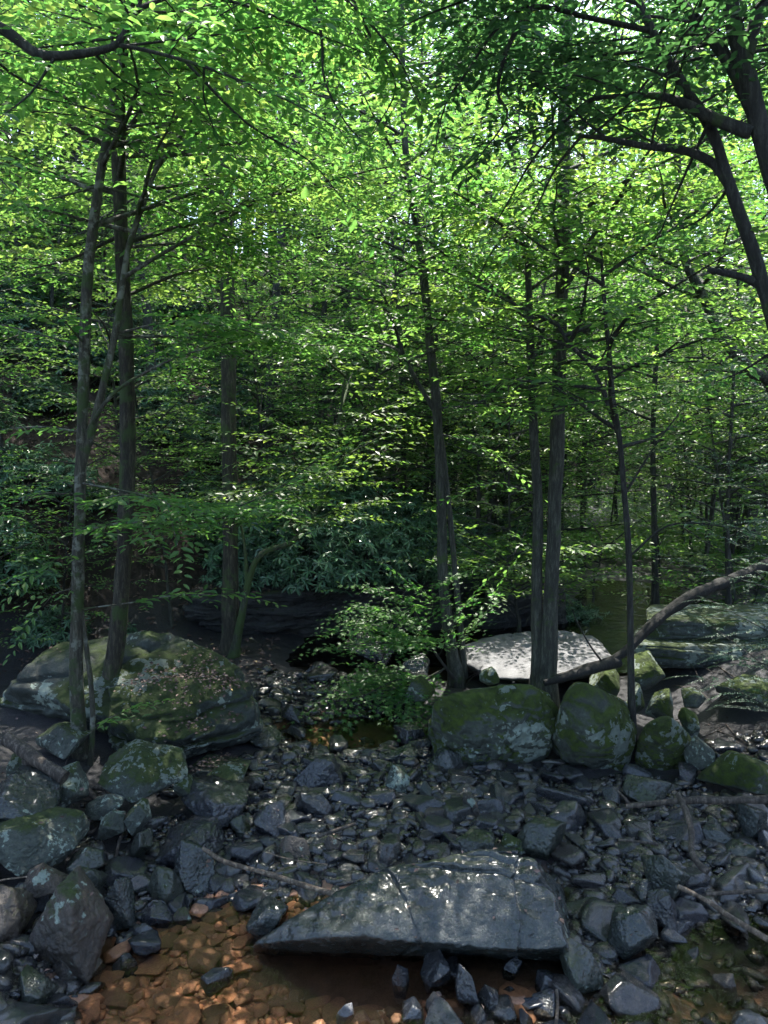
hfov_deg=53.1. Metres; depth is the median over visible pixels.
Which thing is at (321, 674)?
cobble
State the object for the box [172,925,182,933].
submerged stone
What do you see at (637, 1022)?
cobble
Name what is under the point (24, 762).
stone
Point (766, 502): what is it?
forest tree
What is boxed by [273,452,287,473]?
rhododendron
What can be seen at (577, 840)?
cobble
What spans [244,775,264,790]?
cobble
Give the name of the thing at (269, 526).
rhododendron
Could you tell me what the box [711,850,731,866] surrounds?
cobble
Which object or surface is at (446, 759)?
boulder
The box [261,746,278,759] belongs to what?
cobble
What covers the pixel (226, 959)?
submerged stone
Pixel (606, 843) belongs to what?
cobble
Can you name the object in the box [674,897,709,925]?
cobble
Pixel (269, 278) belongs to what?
forest tree
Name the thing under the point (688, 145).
forest tree
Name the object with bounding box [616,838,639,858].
cobble
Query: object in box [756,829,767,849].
cobble
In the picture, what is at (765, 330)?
forest tree
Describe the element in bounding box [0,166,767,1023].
ground
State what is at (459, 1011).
submerged stone
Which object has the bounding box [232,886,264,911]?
cobble
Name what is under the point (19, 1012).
cobble
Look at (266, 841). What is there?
cobble
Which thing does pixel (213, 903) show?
cobble
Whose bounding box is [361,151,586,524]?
forest tree
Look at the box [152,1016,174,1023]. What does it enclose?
submerged stone
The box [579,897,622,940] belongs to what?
cobble
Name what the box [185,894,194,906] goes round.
stone
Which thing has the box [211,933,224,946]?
submerged stone
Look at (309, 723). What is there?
cobble
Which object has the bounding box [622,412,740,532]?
forest tree
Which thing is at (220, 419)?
forest tree
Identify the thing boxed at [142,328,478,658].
moosewood tree
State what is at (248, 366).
rhododendron
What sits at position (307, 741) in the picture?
cobble
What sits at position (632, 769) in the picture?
cobble
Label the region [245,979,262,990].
submerged stone
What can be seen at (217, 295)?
forest tree
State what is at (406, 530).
rhododendron
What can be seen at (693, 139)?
forest tree
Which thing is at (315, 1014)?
submerged stone
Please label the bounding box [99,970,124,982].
submerged stone
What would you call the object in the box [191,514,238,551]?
rhododendron
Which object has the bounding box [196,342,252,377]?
rhododendron
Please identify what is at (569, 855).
cobble
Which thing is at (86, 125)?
forest tree
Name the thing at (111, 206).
forest tree
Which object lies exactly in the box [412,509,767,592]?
bank undergrowth
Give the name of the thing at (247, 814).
cobble
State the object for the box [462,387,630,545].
forest tree
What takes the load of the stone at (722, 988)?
on the ground
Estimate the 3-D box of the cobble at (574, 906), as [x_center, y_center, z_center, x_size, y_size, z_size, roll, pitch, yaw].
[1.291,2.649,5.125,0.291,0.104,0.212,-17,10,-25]
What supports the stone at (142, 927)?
on the ground
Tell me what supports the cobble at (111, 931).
on the shingle
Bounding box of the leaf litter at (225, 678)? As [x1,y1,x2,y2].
[99,646,252,773]
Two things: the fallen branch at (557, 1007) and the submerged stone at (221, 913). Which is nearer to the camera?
the fallen branch at (557, 1007)
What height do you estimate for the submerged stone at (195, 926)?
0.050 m
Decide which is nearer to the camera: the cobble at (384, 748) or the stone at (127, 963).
the stone at (127, 963)
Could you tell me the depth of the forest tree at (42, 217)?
17.66 m
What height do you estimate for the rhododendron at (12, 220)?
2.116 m
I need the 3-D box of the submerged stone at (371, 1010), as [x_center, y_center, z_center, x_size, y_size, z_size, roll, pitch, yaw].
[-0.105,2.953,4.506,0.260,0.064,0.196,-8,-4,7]
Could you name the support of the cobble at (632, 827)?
on the ground
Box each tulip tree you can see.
[0,0,473,733]
[28,0,496,656]
[317,0,767,707]
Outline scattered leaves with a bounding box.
[1,646,756,1007]
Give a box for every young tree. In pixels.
[464,31,767,392]
[508,2,767,604]
[566,193,767,604]
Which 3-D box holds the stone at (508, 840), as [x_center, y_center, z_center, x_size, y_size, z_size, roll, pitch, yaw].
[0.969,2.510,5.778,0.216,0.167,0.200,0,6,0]
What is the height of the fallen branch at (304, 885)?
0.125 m
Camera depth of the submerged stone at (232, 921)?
5.15 m
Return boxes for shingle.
[0,664,767,1023]
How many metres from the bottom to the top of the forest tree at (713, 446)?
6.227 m
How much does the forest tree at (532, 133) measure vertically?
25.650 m
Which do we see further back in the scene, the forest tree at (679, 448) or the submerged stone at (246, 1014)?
the forest tree at (679, 448)
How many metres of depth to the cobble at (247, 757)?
7.32 m
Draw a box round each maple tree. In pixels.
[218,0,606,687]
[313,136,757,686]
[360,161,767,760]
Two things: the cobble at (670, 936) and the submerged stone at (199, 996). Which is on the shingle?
the cobble at (670, 936)
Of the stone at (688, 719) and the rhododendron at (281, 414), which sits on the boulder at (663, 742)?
the stone at (688, 719)
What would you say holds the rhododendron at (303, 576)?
on the rock ledge at (301, 616)
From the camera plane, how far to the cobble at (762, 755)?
7.08 m
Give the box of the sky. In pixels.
[11,0,767,260]
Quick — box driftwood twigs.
[64,667,507,803]
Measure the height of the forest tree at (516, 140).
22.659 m
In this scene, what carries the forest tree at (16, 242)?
on the ground
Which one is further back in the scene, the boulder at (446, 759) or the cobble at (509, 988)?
the boulder at (446, 759)
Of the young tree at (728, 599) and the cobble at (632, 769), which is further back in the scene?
the young tree at (728, 599)
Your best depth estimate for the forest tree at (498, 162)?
33.23 m
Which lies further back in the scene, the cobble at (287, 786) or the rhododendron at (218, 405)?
the rhododendron at (218, 405)
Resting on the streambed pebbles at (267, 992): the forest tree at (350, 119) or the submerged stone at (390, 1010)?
the submerged stone at (390, 1010)
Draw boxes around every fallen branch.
[0,876,26,880]
[202,847,334,895]
[266,852,327,864]
[318,822,355,837]
[554,989,558,1023]
[617,790,767,808]
[618,838,658,845]
[675,792,710,874]
[677,884,767,942]
[705,888,767,895]
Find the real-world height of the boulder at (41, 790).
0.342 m
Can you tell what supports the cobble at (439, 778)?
on the shingle
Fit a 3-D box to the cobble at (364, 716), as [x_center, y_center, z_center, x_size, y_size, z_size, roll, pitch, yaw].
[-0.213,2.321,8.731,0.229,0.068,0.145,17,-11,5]
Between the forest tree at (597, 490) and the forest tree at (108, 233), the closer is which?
the forest tree at (108, 233)
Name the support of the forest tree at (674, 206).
on the ground
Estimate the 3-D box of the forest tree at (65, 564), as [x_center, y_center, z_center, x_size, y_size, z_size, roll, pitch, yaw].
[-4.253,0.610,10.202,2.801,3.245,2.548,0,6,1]
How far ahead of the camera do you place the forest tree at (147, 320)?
15.02 m
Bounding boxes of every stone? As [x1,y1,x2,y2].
[6,753,21,777]
[21,760,32,766]
[59,761,88,807]
[69,994,95,1010]
[81,866,107,891]
[84,1000,99,1020]
[84,1014,92,1023]
[97,810,125,839]
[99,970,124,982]
[100,987,132,1009]
[101,1016,121,1023]
[103,937,131,962]
[104,876,135,930]
[112,953,137,977]
[118,1010,124,1019]
[121,975,138,991]
[123,1017,151,1023]
[124,798,151,835]
[124,1008,156,1021]
[129,828,152,857]
[131,989,144,1004]
[132,985,153,998]
[133,923,152,935]
[134,953,150,961]
[134,954,168,975]
[146,998,159,1010]
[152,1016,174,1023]
[153,987,180,1008]
[154,975,170,987]
[160,932,177,949]
[160,1006,173,1015]
[167,956,183,970]
[167,968,192,989]
[171,932,206,953]
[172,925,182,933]
[173,773,192,796]
[173,907,191,925]
[173,996,201,1023]
[175,987,183,996]
[183,978,199,995]
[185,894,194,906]
[186,921,199,930]
[187,944,221,972]
[189,897,207,917]
[193,990,215,1001]
[195,921,215,938]
[200,1002,232,1023]
[201,912,219,923]
[202,1013,220,1023]
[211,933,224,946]
[214,890,231,907]
[214,906,233,916]
[215,925,228,932]
[216,987,236,1003]
[218,932,235,938]
[220,954,235,966]
[222,941,233,950]
[224,915,238,926]
[225,1018,232,1023]
[226,958,255,975]
[226,979,237,990]
[230,815,250,838]
[232,922,241,935]
[232,934,253,949]
[232,992,253,1006]
[233,949,245,958]
[234,1007,252,1020]
[237,912,244,919]
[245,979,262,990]
[247,1016,257,1023]
[249,725,281,748]
[249,1003,269,1017]
[252,992,266,1002]
[266,994,289,1006]
[278,899,295,908]
[281,703,305,727]
[285,1002,305,1015]
[289,889,297,897]
[289,986,303,1002]
[294,902,304,909]
[301,1009,321,1019]
[302,1015,314,1023]
[305,995,330,1009]
[322,880,341,899]
[322,997,345,1023]
[324,835,341,849]
[336,1002,353,1023]
[352,1001,359,1007]
[353,1004,382,1020]
[384,764,409,792]
[385,1005,400,1018]
[388,743,420,762]
[391,964,408,998]
[394,722,424,744]
[396,654,429,678]
[401,996,424,1023]
[405,675,434,701]
[419,781,430,795]
[420,950,450,993]
[424,807,443,816]
[425,992,440,1013]
[445,955,467,988]
[452,1006,464,1017]
[455,963,478,1010]
[462,792,479,815]
[466,1003,488,1023]
[477,984,498,1014]
[479,666,499,684]
[489,797,510,812]
[498,981,537,1023]
[500,833,524,854]
[502,957,521,980]
[529,987,535,993]
[531,988,558,1021]
[535,969,553,991]
[589,669,619,695]
[626,682,644,712]
[634,879,652,902]
[645,688,673,718]
[645,888,677,931]
[678,707,699,738]
[681,687,705,708]
[683,735,715,770]
[709,973,737,1002]
[725,838,756,859]
[735,803,767,838]
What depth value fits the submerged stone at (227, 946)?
4.96 m
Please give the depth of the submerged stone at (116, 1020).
4.32 m
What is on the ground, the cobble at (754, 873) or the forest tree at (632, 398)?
the forest tree at (632, 398)
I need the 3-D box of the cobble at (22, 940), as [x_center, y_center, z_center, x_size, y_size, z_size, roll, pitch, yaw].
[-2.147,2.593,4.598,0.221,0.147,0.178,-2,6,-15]
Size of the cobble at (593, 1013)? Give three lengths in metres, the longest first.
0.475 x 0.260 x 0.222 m
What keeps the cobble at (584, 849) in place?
on the ground
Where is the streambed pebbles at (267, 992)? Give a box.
[77,882,518,1023]
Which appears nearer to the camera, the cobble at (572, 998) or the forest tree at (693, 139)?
the cobble at (572, 998)
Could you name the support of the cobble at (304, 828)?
on the shingle
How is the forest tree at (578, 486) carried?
on the ground
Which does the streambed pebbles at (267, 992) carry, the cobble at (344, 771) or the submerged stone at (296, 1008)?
the submerged stone at (296, 1008)
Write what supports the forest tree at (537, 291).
on the ground
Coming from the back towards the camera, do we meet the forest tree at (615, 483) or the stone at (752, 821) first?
the forest tree at (615, 483)
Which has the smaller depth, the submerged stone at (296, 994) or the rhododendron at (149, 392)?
the submerged stone at (296, 994)
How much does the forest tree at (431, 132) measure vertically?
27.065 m
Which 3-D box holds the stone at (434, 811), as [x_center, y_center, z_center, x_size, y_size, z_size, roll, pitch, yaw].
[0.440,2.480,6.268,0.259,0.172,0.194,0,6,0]
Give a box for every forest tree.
[0,0,53,225]
[0,0,84,271]
[0,0,126,303]
[0,0,199,384]
[0,1,60,183]
[0,1,64,179]
[0,2,143,229]
[0,3,189,352]
[0,58,111,312]
[0,84,105,416]
[0,123,40,314]
[0,127,58,252]
[0,150,251,554]
[0,151,100,462]
[0,435,173,644]
[0,449,93,646]
[1,46,112,257]
[2,0,87,175]
[4,0,193,300]
[4,5,12,193]
[10,54,200,292]
[26,91,217,308]
[33,323,253,626]
[49,1,73,184]
[62,7,92,197]
[96,4,161,432]
[99,10,113,253]
[131,0,293,286]
[133,0,242,275]
[133,213,377,513]
[134,234,380,545]
[138,2,387,433]
[138,61,149,242]
[144,0,219,284]
[154,30,174,307]
[155,144,241,255]
[158,0,265,261]
[171,28,269,246]
[182,168,291,307]
[188,0,498,486]
[190,6,308,420]
[202,3,305,296]
[204,289,459,504]
[207,24,319,309]
[210,143,544,500]
[214,271,218,330]
[216,10,248,332]
[220,79,229,490]
[231,86,329,329]
[232,111,313,303]
[234,146,431,478]
[238,3,413,340]
[243,0,527,493]
[253,34,301,257]
[256,42,363,264]
[259,7,410,472]
[259,13,307,476]
[260,223,363,327]
[263,8,410,391]
[264,228,370,421]
[266,168,536,501]
[267,194,447,497]
[269,0,447,302]
[269,0,469,406]
[277,126,419,371]
[278,12,292,355]
[278,159,402,310]
[279,103,540,517]
[282,12,354,216]
[283,101,450,481]
[289,3,444,412]
[292,322,451,498]
[293,7,307,376]
[295,53,547,515]
[302,3,407,328]
[307,0,453,433]
[314,375,435,503]
[324,2,427,338]
[331,160,551,482]
[331,386,447,506]
[339,298,622,561]
[344,365,510,542]
[345,0,426,325]
[349,7,469,217]
[360,1,578,508]
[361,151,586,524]
[367,173,671,543]
[370,0,513,490]
[372,86,500,491]
[381,16,518,301]
[381,238,583,534]
[384,200,632,543]
[388,0,600,449]
[390,364,541,529]
[391,1,511,395]
[394,0,625,489]
[397,1,558,222]
[398,142,495,404]
[404,333,630,582]
[405,0,525,359]
[412,241,553,521]
[417,2,598,500]
[417,273,631,528]
[417,297,502,497]
[426,0,607,516]
[427,0,572,342]
[438,2,640,497]
[440,60,591,366]
[440,317,719,562]
[441,328,608,513]
[446,348,608,501]
[450,123,575,486]
[453,342,598,521]
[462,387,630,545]
[468,22,639,498]
[470,178,552,503]
[470,242,660,565]
[481,258,622,448]
[486,127,727,569]
[490,144,590,428]
[501,255,670,484]
[503,0,712,426]
[514,153,693,507]
[516,2,657,501]
[522,59,598,189]
[522,241,650,475]
[523,60,612,295]
[526,0,616,235]
[538,16,628,192]
[540,44,633,286]
[542,4,688,495]
[548,58,641,294]
[557,0,725,434]
[566,333,706,520]
[569,187,767,585]
[570,0,759,469]
[571,243,645,506]
[573,294,767,604]
[578,45,715,459]
[580,354,687,524]
[588,374,748,542]
[592,354,764,561]
[595,0,767,540]
[595,446,725,578]
[599,288,754,476]
[600,24,722,369]
[601,7,759,390]
[604,0,708,324]
[605,302,757,521]
[610,0,761,294]
[610,167,711,500]
[615,1,752,512]
[617,314,767,553]
[618,77,764,500]
[619,32,752,479]
[620,207,682,511]
[621,56,766,448]
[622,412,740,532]
[629,132,746,511]
[629,243,767,513]
[631,134,767,603]
[631,338,767,558]
[645,283,767,488]
[660,202,766,427]
[662,291,763,504]
[665,0,767,563]
[666,78,759,373]
[672,7,767,116]
[673,1,767,345]
[675,224,766,442]
[680,217,767,532]
[682,186,767,428]
[685,61,765,424]
[685,222,760,477]
[689,108,766,426]
[697,173,764,470]
[708,140,765,475]
[711,159,767,507]
[734,340,767,528]
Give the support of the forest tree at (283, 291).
on the ground
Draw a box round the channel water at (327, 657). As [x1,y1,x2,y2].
[285,629,505,667]
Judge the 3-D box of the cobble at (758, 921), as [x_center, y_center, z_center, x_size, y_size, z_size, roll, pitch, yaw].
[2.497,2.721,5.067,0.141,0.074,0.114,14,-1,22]
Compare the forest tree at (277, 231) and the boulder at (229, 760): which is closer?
the boulder at (229, 760)
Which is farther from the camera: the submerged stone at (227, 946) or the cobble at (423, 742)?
the cobble at (423, 742)
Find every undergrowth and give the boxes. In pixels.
[0,152,767,565]
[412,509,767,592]
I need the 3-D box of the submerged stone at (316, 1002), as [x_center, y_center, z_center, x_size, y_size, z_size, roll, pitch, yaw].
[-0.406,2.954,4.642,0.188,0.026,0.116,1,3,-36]
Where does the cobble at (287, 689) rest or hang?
on the ground
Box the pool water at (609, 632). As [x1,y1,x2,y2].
[503,580,724,672]
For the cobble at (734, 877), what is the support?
on the shingle
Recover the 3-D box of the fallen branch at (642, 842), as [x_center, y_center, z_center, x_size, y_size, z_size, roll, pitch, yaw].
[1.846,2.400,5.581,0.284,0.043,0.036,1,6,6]
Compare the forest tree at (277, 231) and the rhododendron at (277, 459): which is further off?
the forest tree at (277, 231)
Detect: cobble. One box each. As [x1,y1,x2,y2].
[0,947,13,973]
[0,984,12,991]
[0,1001,71,1023]
[9,934,35,955]
[12,955,35,968]
[12,965,20,976]
[14,882,50,913]
[45,992,76,1007]
[104,855,148,886]
[107,924,115,937]
[127,929,160,955]
[128,923,139,933]
[130,873,150,894]
[135,911,141,920]
[147,861,157,867]
[168,892,185,913]
[199,967,233,997]
[205,895,229,911]
[208,872,227,893]
[214,854,231,874]
[225,841,264,862]
[227,873,248,888]
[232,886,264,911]
[238,755,251,759]
[242,812,250,821]
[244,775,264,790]
[246,793,261,804]
[248,758,257,770]
[250,681,257,687]
[251,808,259,813]
[252,689,258,699]
[253,750,266,757]
[256,674,267,679]
[257,697,281,708]
[258,792,275,798]
[259,687,270,694]
[259,837,281,853]
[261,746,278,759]
[263,783,278,789]
[264,677,274,687]
[272,771,287,779]
[273,882,287,889]
[276,780,296,794]
[277,821,300,836]
[279,847,294,866]
[282,686,293,694]
[283,765,298,777]
[286,724,306,740]
[286,742,309,748]
[286,810,310,824]
[292,871,322,906]
[295,672,306,678]
[295,786,301,791]
[297,821,326,834]
[298,740,311,750]
[299,697,309,702]
[300,756,313,764]
[305,717,314,727]
[307,665,337,683]
[309,836,321,852]
[312,749,323,754]
[313,787,330,798]
[316,744,329,753]
[321,714,330,723]
[321,849,343,863]
[329,719,344,727]
[329,734,347,753]
[329,791,359,805]
[333,809,348,817]
[335,869,368,886]
[336,759,348,766]
[337,784,344,790]
[340,765,347,776]
[340,849,366,864]
[345,766,354,771]
[345,774,357,782]
[354,786,364,792]
[356,670,377,680]
[356,711,373,721]
[358,755,372,764]
[360,737,373,743]
[362,749,377,755]
[367,851,387,872]
[368,790,395,806]
[370,760,385,770]
[373,770,385,781]
[374,706,386,715]
[377,745,395,751]
[377,833,401,865]
[378,752,387,758]
[379,740,399,747]
[386,823,403,833]
[387,707,403,723]
[392,690,406,710]
[392,807,404,815]
[396,792,445,812]
[401,854,417,863]
[407,737,431,748]
[413,787,419,794]
[415,813,422,826]
[418,753,432,758]
[418,829,437,842]
[420,815,454,838]
[424,995,462,1023]
[430,842,450,859]
[431,792,442,797]
[435,774,448,782]
[441,797,473,824]
[443,832,461,850]
[446,768,478,785]
[454,763,464,768]
[456,782,471,793]
[471,761,487,772]
[473,813,498,828]
[475,784,489,798]
[477,798,505,813]
[488,783,517,804]
[488,994,516,1023]
[491,811,508,819]
[494,842,518,855]
[495,770,517,785]
[498,820,521,836]
[503,986,514,991]
[512,791,523,799]
[519,1008,532,1023]
[522,997,543,1011]
[523,781,536,794]
[523,797,537,803]
[524,802,536,814]
[525,792,546,800]
[529,771,541,779]
[530,800,556,814]
[534,785,592,809]
[541,763,556,770]
[541,771,564,782]
[541,1019,566,1023]
[548,800,585,831]
[548,973,586,1020]
[551,841,584,867]
[553,764,583,783]
[559,1006,571,1019]
[564,832,583,847]
[564,885,570,897]
[566,896,591,919]
[569,775,592,792]
[571,873,606,887]
[577,1002,611,1023]
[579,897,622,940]
[580,844,601,857]
[587,808,625,839]
[587,948,609,970]
[592,837,615,848]
[598,862,605,870]
[598,969,660,1023]
[601,786,620,803]
[603,853,625,866]
[611,886,644,905]
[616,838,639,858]
[618,954,661,990]
[619,803,630,810]
[621,762,652,777]
[622,810,634,816]
[624,820,653,838]
[633,1021,650,1023]
[642,809,660,823]
[654,819,703,851]
[658,779,692,791]
[660,926,687,946]
[662,807,683,821]
[669,847,682,859]
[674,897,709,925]
[677,919,694,934]
[678,761,697,783]
[678,886,704,897]
[682,866,709,887]
[683,946,698,966]
[688,795,703,808]
[688,860,695,866]
[690,790,702,795]
[700,837,717,847]
[701,804,721,818]
[701,1017,715,1023]
[709,916,720,924]
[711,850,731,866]
[712,737,746,752]
[714,862,752,903]
[718,788,737,806]
[720,900,749,933]
[729,1008,767,1023]
[732,832,741,838]
[733,791,767,830]
[738,838,759,854]
[742,860,764,881]
[752,916,767,932]
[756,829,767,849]
[757,750,767,760]
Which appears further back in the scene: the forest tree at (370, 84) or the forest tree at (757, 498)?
the forest tree at (370, 84)
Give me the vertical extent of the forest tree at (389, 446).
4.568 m
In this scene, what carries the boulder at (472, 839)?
on the ground
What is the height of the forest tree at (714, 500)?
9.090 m
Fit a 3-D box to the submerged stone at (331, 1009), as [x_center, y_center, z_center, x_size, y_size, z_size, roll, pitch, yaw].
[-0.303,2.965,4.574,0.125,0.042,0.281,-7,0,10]
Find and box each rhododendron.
[0,183,29,230]
[0,221,73,303]
[0,224,35,247]
[0,264,50,330]
[0,322,39,364]
[0,371,90,420]
[0,379,36,433]
[0,440,107,510]
[0,490,62,610]
[10,602,93,652]
[14,291,138,386]
[26,217,55,238]
[33,190,113,255]
[57,272,105,300]
[61,259,140,305]
[73,482,118,514]
[91,300,167,356]
[91,356,177,404]
[109,262,160,307]
[119,362,217,449]
[127,623,149,633]
[132,300,154,324]
[134,305,199,383]
[150,275,217,323]
[178,397,242,470]
[178,468,254,516]
[191,371,258,444]
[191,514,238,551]
[195,331,284,393]
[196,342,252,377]
[196,484,300,566]
[198,526,307,591]
[236,367,309,427]
[238,446,337,573]
[238,486,364,605]
[244,454,319,496]
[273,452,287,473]
[282,388,308,421]
[292,477,392,553]
[298,505,417,591]
[299,417,371,460]
[305,447,407,568]
[341,488,449,586]
[362,492,436,540]
[380,471,472,524]
[404,547,468,587]
[407,485,464,532]
[416,501,504,580]
[474,511,531,557]
[487,493,577,532]
[493,521,544,572]
[502,508,565,553]
[565,593,612,623]
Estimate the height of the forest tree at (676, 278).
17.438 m
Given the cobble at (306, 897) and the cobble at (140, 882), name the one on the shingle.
the cobble at (140, 882)
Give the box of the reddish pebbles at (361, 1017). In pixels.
[285,1010,402,1023]
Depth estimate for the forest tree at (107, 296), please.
11.03 m
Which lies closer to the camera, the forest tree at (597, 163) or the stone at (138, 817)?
the stone at (138, 817)
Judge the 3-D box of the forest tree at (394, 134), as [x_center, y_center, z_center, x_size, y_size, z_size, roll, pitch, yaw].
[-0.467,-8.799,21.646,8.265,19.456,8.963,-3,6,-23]
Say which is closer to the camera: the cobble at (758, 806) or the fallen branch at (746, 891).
the fallen branch at (746, 891)
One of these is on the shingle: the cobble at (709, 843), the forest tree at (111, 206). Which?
the cobble at (709, 843)
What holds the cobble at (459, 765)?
on the shingle
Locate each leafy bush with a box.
[380,497,653,632]
[512,506,677,602]
[603,548,767,604]
[659,553,767,603]
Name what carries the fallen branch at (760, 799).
on the stone at (752, 821)
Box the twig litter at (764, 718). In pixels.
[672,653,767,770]
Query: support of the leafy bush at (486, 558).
on the ground
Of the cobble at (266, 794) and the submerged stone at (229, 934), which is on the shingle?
the cobble at (266, 794)
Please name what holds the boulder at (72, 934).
on the ground
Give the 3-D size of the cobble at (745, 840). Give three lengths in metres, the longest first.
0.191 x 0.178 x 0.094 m
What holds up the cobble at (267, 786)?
on the shingle
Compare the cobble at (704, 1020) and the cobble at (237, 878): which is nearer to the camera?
the cobble at (704, 1020)
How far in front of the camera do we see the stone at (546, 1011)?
4.30 m
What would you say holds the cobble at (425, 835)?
on the ground
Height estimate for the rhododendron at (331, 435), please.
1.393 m
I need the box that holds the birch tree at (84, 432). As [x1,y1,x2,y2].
[0,0,413,765]
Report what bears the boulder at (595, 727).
on the ground
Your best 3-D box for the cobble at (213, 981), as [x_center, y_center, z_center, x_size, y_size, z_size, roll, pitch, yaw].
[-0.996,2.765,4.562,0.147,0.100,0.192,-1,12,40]
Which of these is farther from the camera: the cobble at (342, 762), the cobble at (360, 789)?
the cobble at (342, 762)
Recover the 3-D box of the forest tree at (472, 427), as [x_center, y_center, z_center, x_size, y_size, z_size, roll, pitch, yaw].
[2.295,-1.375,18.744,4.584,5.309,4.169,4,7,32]
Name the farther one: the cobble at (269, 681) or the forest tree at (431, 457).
the forest tree at (431, 457)
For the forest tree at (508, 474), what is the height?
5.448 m
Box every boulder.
[0,631,263,758]
[0,765,62,821]
[0,806,89,876]
[0,884,36,941]
[18,964,58,1003]
[23,862,67,898]
[29,866,113,983]
[35,722,89,759]
[52,957,105,984]
[66,847,104,874]
[85,794,124,819]
[98,739,187,802]
[140,899,173,928]
[148,866,184,903]
[154,815,225,869]
[174,840,214,893]
[181,774,249,827]
[188,753,251,777]
[206,764,244,780]
[246,896,288,940]
[252,799,286,836]
[253,849,569,961]
[278,835,310,859]
[292,753,344,786]
[294,785,333,817]
[305,661,328,672]
[347,630,395,665]
[428,684,558,764]
[428,748,462,771]
[456,828,495,851]
[465,630,610,682]
[481,567,568,628]
[516,815,565,860]
[552,682,636,768]
[559,938,604,995]
[608,904,657,960]
[612,763,624,770]
[622,774,671,801]
[634,650,664,690]
[634,716,691,770]
[640,855,689,899]
[696,750,767,794]
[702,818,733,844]
[715,674,767,708]
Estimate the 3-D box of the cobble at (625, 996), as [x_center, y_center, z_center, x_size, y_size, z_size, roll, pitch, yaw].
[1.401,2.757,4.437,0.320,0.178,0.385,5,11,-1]
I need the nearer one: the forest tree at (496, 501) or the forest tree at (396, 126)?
the forest tree at (496, 501)
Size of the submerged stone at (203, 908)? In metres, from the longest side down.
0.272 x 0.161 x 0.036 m
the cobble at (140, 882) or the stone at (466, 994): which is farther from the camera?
the cobble at (140, 882)
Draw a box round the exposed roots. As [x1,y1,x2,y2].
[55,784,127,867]
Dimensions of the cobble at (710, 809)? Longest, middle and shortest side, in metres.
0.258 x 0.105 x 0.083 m
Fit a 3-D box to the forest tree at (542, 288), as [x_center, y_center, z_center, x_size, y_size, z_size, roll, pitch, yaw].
[2.583,-2.379,14.156,5.594,8.441,5.473,-1,6,-11]
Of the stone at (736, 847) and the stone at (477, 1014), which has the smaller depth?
the stone at (477, 1014)
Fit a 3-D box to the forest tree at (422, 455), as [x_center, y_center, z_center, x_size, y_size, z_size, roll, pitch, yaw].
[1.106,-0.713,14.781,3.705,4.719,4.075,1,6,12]
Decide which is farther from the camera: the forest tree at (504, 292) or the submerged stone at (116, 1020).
the forest tree at (504, 292)
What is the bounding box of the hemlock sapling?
[613,288,767,725]
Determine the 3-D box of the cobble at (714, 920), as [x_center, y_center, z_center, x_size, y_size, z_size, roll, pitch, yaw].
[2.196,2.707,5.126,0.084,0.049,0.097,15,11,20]
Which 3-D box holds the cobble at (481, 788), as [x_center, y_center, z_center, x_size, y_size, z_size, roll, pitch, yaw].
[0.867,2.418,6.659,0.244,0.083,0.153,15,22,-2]
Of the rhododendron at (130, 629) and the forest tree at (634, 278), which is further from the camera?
the forest tree at (634, 278)
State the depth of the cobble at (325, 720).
8.61 m
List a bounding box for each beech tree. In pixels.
[0,0,516,272]
[315,0,767,416]
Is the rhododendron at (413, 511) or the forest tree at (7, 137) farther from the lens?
the forest tree at (7, 137)
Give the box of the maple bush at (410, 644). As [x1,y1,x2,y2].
[282,555,519,749]
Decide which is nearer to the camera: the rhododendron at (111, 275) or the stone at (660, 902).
the stone at (660, 902)
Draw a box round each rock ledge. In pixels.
[182,533,484,635]
[634,604,767,668]
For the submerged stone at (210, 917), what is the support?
on the streambed pebbles at (267, 992)
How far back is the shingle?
5.76 m
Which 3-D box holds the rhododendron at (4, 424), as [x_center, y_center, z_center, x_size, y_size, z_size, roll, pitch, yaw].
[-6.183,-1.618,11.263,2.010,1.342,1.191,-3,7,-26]
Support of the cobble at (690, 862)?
on the ground
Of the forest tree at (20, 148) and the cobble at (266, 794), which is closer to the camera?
the cobble at (266, 794)
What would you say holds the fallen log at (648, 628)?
on the ground
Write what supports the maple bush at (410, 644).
on the ground
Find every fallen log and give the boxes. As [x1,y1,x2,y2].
[1,733,69,783]
[543,558,767,685]
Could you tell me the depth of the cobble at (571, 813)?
6.00 m
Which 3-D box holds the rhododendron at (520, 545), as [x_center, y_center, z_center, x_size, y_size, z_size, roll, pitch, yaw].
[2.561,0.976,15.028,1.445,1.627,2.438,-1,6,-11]
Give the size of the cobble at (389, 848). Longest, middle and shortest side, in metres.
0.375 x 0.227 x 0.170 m
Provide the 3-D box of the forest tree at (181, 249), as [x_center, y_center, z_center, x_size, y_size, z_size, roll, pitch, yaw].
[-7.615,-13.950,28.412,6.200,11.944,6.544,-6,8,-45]
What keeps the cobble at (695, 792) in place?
on the ground
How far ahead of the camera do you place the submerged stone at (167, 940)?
4.94 m
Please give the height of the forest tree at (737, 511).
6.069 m
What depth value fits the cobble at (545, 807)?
6.28 m
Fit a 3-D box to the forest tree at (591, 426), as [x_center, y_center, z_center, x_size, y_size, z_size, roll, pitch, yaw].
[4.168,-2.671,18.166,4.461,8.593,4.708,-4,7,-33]
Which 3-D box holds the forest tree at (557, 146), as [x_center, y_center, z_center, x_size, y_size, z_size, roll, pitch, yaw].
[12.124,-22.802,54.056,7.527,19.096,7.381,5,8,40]

